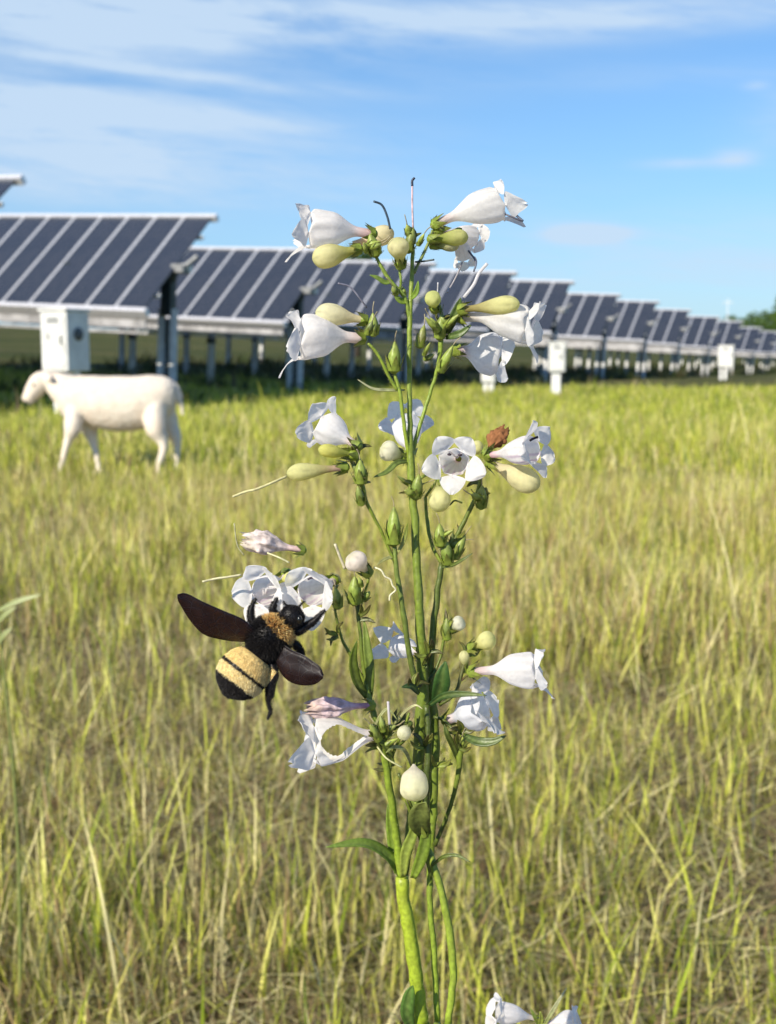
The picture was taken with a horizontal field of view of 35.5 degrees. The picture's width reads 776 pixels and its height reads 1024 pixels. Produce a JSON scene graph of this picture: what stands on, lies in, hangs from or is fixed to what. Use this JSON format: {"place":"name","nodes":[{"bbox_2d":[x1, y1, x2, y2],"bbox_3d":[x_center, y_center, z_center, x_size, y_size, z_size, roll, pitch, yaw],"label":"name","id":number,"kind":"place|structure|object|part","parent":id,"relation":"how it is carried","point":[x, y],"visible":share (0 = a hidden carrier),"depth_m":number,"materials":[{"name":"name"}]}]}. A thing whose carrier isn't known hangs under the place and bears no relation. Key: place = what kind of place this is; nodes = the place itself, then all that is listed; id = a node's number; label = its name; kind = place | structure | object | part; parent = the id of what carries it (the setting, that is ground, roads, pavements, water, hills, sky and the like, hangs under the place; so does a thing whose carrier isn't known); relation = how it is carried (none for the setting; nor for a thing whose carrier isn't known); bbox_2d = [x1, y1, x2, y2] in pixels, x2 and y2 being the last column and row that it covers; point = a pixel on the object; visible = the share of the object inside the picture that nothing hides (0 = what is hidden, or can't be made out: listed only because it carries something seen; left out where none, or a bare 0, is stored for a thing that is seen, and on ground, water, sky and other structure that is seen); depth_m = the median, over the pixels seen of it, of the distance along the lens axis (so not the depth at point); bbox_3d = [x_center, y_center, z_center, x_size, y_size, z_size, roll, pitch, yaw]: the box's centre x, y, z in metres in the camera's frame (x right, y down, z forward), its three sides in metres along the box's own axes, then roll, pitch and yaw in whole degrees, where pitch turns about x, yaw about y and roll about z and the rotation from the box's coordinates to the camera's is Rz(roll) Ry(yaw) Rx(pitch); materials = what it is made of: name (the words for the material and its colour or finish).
{"place":"outdoors","nodes":[
{"label":"outdoors","id":0,"kind":"place"},
{"bbox_2d":[0,436,775,684],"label":"meadow grass","id":1,"kind":"structure","parent":0,"point":[645,598],"depth_m":4.84,"materials":[{"name":"green plant"}]},
{"bbox_2d":[0,327,775,1023],"bbox_3d":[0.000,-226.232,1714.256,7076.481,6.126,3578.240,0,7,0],"label":"ground","id":2,"kind":"structure","parent":0,"point":[18,343],"depth_m":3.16,"materials":[{"name":"green plant"}]},
{"bbox_2d":[0,174,26,207],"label":"solar table","id":3,"kind":"object","parent":2,"relation":"on","point":[7,182],"visible":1,"depth_m":25.57,"materials":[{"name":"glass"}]},
{"bbox_2d":[0,595,39,1016],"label":"leafy weed","id":4,"kind":"object","parent":2,"relation":"on","point":[4,614],"visible":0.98,"depth_m":1.54,"materials":[{"name":"green plant"}]},
{"bbox_2d":[37,308,90,413],"bbox_3d":[-5.830,-2.463,21.981,0.712,2.409,0.640,4,9,30],"label":"inverter cabinet","id":5,"kind":"object","parent":2,"relation":"on","point":[65,338],"visible":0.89,"depth_m":21.68,"materials":[{"name":"metal"}]},
{"bbox_3d":[-5.983,-3.047,21.645,0.520,0.923,0.047,4,9,30],"label":"door","id":6,"kind":"part","parent":5,"relation":"part of","materials":[{"name":"paint"}]},
{"bbox_2d":[22,370,183,478],"bbox_3d":[-2.068,-0.618,8.810,1.179,0.820,0.380,0,7,0],"label":"sheep","id":7,"kind":"object","parent":2,"relation":"on","point":[89,406],"visible":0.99,"depth_m":8.68},
{"bbox_2d":[0,213,218,382],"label":"solar table","id":8,"kind":"object","parent":2,"relation":"on","point":[123,265],"visible":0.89,"depth_m":32.78,"materials":[{"name":"paint"}]},
{"bbox_2d":[0,246,322,389],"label":"solar table","id":9,"kind":"object","parent":2,"relation":"on","point":[251,286],"visible":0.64,"depth_m":40.20,"materials":[{"name":"paint"}]},
{"bbox_2d":[2,260,436,386],"bbox_3d":[-7.394,-7.590,49.495,19.612,5.686,3.289,7,10,25],"label":"solar table","id":10,"kind":"object","parent":2,"relation":"on","point":[368,289],"visible":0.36,"depth_m":46.52,"materials":[{"name":"paint"}]},
{"bbox_2d":[344,242,373,356],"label":"broadleaf tree","id":11,"kind":"object","parent":2,"relation":"on","point":[363,256],"visible":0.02,"depth_m":103.45,"materials":[{"name":"green plant"}]},
{"bbox_2d":[207,269,517,383],"bbox_3d":[-3.660,-8.375,55.502,19.612,5.780,3.289,7,10,25],"label":"solar table","id":12,"kind":"object","parent":2,"relation":"on","point":[490,284],"visible":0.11,"depth_m":52.49,"materials":[{"name":"paint"}]},
{"bbox_2d":[202,177,555,1023],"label":"penstemon plant","id":13,"kind":"object","parent":2,"relation":"on","point":[506,319],"visible":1,"depth_m":0.38,"materials":[{"name":"white plant"}]},
{"bbox_2d":[177,593,326,719],"bbox_3d":[-0.040,0.042,0.361,0.043,0.039,0.022,0,7,0],"label":"bumblebee","id":14,"kind":"object","parent":13,"relation":"attached to","point":[256,662],"visible":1,"depth_m":0.36,"materials":[{"name":"black"}]},
{"bbox_2d":[0,458,775,1023],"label":"tall grass stalks","id":15,"kind":"object","parent":2,"relation":"on","point":[340,826],"depth_m":2.42,"materials":[{"name":"yellow plant"}]},
{"bbox_2d":[0,458,775,1023],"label":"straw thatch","id":16,"kind":"object","parent":2,"relation":"on","point":[522,886],"visible":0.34,"depth_m":2.20,"materials":[{"name":"yellow plant"}]},
{"bbox_2d":[0,363,775,424],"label":"meadow grass","id":17,"kind":"structure","parent":2,"relation":"on","point":[597,400],"depth_m":31.78,"materials":[{"name":"green plant"}]},
{"bbox_2d":[0,347,775,414],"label":"weedy undergrowth","id":18,"kind":"object","parent":2,"relation":"on","point":[521,371],"visible":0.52,"depth_m":52.77,"materials":[{"name":"green plant"}]},
{"bbox_2d":[259,279,574,380],"bbox_3d":[-0.028,-9.379,63.005,19.612,5.817,3.289,7,10,25],"label":"solar table","id":19,"kind":"object","parent":2,"relation":"on","point":[550,294],"visible":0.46,"depth_m":59.87,"materials":[{"name":"paint"}]},
{"bbox_2d":[481,374,496,392],"bbox_3d":[3.328,-4.111,40.023,0.522,1.223,0.380,2,8,15],"label":"combiner box","id":20,"kind":"object","parent":2,"relation":"on","point":[486,380],"visible":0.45,"depth_m":39.90,"materials":[{"name":"paint"}]},
{"bbox_2d":[483,374,492,379],"bbox_3d":[3.267,-4.465,39.822,0.330,0.285,0.047,2,8,15],"label":"door","id":21,"kind":"structure","parent":20,"relation":"in","point":[485,377],"depth_m":39.83,"materials":[{"name":"paint"}]},
{"bbox_2d":[412,292,620,378],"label":"solar table","id":22,"kind":"object","parent":2,"relation":"on","point":[585,317],"visible":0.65,"depth_m":66.83,"materials":[{"name":"blue glass"}]},
{"bbox_2d":[485,988,581,1023],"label":"penstemon plant","id":23,"kind":"object","parent":2,"relation":"on","point":[507,1013],"visible":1,"depth_m":0.46,"materials":[{"name":"white plant"}]},
{"bbox_2d":[548,341,566,394],"bbox_3d":[5.300,-4.285,37.972,0.572,2.099,0.430,2,8,12],"label":"combiner box","id":24,"kind":"object","parent":2,"relation":"on","point":[557,358],"visible":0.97,"depth_m":37.76,"materials":[{"name":"paint"}]},
{"bbox_2d":[551,345,562,369],"bbox_3d":[5.252,-4.808,37.716,0.380,0.755,0.047,2,8,12],"label":"door","id":25,"kind":"structure","parent":24,"relation":"in","point":[556,350],"depth_m":37.72,"materials":[{"name":"paint"}]},
{"bbox_2d":[536,300,659,377],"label":"solar table","id":26,"kind":"object","parent":2,"relation":"on","point":[631,323],"visible":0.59,"depth_m":74.30,"materials":[{"name":"paint"}]},
{"bbox_2d":[515,308,690,374],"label":"solar table","id":27,"kind":"object","parent":2,"relation":"on","point":[666,329],"visible":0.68,"depth_m":81.81,"materials":[{"name":"paint"}]},
{"bbox_2d":[568,315,719,375],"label":"solar table","id":28,"kind":"object","parent":2,"relation":"on","point":[699,333],"visible":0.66,"depth_m":89.79,"materials":[{"name":"paint"}]},
{"bbox_2d":[607,320,743,371],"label":"solar table","id":29,"kind":"object","parent":2,"relation":"on","point":[727,334],"visible":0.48,"depth_m":97.91,"materials":[{"name":"paint"}]},
{"bbox_2d":[623,327,762,373],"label":"solar table","id":30,"kind":"object","parent":2,"relation":"on","point":[745,343],"visible":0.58,"depth_m":105.70,"materials":[{"name":"paint"}]},
{"bbox_2d":[718,345,734,379],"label":"combiner box","id":31,"kind":"object","parent":2,"relation":"on","point":[726,353],"visible":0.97,"depth_m":65.67,"materials":[{"name":"paint"}]},
{"bbox_2d":[719,347,732,365],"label":"door","id":32,"kind":"structure","parent":31,"relation":"in","point":[725,353],"depth_m":65.63,"materials":[{"name":"paint"}]},
{"bbox_2d":[681,333,775,366],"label":"solar table","id":33,"kind":"object","parent":2,"relation":"on","point":[773,349],"visible":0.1,"depth_m":122.02,"materials":[{"name":"paint"}]},
{"bbox_2d":[694,331,775,371],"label":"solar table","id":34,"kind":"object","parent":2,"relation":"on","point":[762,347],"visible":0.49,"depth_m":113.61,"materials":[{"name":"paint"}]},
{"bbox_2d":[722,314,748,326],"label":"broadleaf tree","id":35,"kind":"object","parent":2,"relation":"on","point":[730,317],"visible":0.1,"depth_m":207.80,"materials":[{"name":"green plant"}]},
{"bbox_2d":[698,353,775,367],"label":"solar table","id":36,"kind":"object","parent":2,"relation":"on","point":[752,353],"visible":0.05,"depth_m":131.12,"materials":[{"name":"paint"}]},
{"bbox_2d":[715,357,773,367],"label":"solar table","id":37,"kind":"object","parent":2,"relation":"on","point":[744,361],"visible":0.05,"depth_m":140.38,"materials":[{"name":"paint"}]},
{"bbox_2d":[736,311,765,329],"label":"broadleaf tree","id":38,"kind":"object","parent":2,"relation":"on","point":[751,320],"visible":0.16,"depth_m":213.64,"materials":[{"name":"green plant"}]},
{"bbox_2d":[754,310,775,356],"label":"broadleaf tree","id":39,"kind":"object","parent":2,"relation":"on","point":[761,318],"visible":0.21,"depth_m":188.84,"materials":[{"name":"green plant"}]},
{"bbox_2d":[762,299,775,330],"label":"broadleaf tree","id":40,"kind":"object","parent":2,"relation":"on","point":[772,325],"visible":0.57,"depth_m":148.87,"materials":[{"name":"green plant"}]},
{"bbox_2d":[0,388,775,486],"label":"meadow grass","id":41,"kind":"structure","parent":0,"point":[40,437],"depth_m":10.43,"materials":[{"name":"green plant"}]},
{"bbox_2d":[0,0,775,329],"label":"sky","id":42,"kind":"structure","parent":0,"point":[637,137],"materials":[{"name":"blue"}]}
]}

